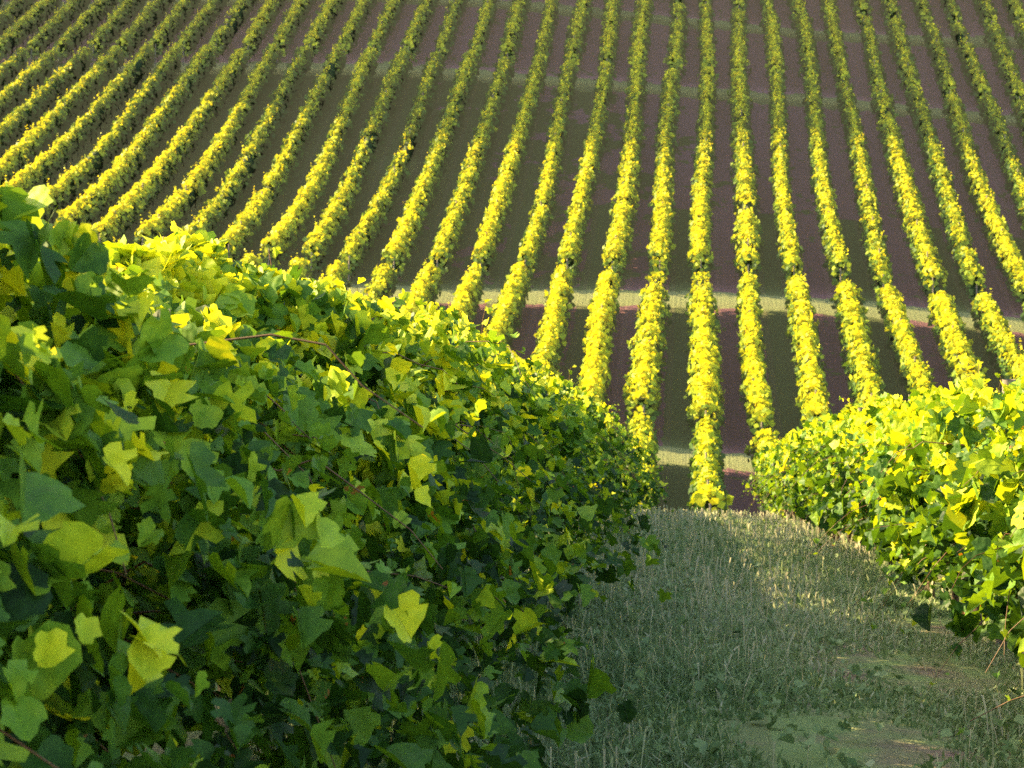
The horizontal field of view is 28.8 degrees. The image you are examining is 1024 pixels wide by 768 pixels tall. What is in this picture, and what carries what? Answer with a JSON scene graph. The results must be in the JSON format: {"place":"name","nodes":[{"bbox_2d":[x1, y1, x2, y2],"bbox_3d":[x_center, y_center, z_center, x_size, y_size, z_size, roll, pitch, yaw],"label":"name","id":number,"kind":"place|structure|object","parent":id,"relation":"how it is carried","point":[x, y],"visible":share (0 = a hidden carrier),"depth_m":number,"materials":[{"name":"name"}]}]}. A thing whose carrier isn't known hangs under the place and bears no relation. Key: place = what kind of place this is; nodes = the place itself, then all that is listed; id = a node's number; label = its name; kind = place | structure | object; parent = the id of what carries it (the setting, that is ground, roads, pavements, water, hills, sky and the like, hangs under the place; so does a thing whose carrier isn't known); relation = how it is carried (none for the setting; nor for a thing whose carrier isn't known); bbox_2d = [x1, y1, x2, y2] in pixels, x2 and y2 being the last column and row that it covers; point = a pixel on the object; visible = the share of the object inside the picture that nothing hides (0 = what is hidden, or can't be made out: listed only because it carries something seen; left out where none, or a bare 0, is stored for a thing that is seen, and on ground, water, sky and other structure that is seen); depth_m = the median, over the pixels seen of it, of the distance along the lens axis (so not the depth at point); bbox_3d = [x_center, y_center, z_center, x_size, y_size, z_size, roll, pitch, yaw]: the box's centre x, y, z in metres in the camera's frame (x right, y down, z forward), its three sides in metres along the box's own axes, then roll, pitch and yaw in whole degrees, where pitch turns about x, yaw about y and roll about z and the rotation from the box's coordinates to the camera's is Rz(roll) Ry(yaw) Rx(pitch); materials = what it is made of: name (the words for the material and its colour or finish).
{"place":"outdoors","nodes":[
{"label":"outdoors","id":0,"kind":"place"},
{"bbox_2d":[0,0,1023,767],"bbox_3d":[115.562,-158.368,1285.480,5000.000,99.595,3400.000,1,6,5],"label":"ground","id":1,"kind":"structure","parent":0,"point":[884,746],"depth_m":123.06,"materials":[{"name":"brown soil"}]},
{"bbox_2d":[0,0,1023,517],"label":"vine posts","id":2,"kind":"object","parent":1,"relation":"on","point":[468,166],"visible":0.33,"depth_m":120.66,"materials":[{"name":"brown wood"}]},
{"bbox_2d":[0,0,1023,529],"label":"vine","id":3,"kind":"object","parent":2,"relation":"on","point":[654,312],"depth_m":124.70,"materials":[{"name":"plant"}]},
{"bbox_2d":[218,379,1015,732],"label":"vine posts","id":4,"kind":"object","parent":1,"relation":"on","point":[1004,381],"visible":0.02,"depth_m":12.90,"materials":[{"name":"brown wood"}]},
{"bbox_2d":[0,183,1023,767],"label":"vine","id":5,"kind":"object","parent":4,"relation":"on","point":[226,531],"depth_m":5.31,"materials":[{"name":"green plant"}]},
{"bbox_2d":[242,504,1023,767],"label":"path grass","id":6,"kind":"structure","parent":1,"relation":"on","point":[730,591],"depth_m":12.31,"materials":[{"name":"green plant"}]},
{"bbox_2d":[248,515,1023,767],"bbox_3d":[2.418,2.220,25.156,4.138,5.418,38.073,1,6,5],"label":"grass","id":7,"kind":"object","parent":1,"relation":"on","point":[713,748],"visible":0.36,"depth_m":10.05,"materials":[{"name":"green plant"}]}
]}

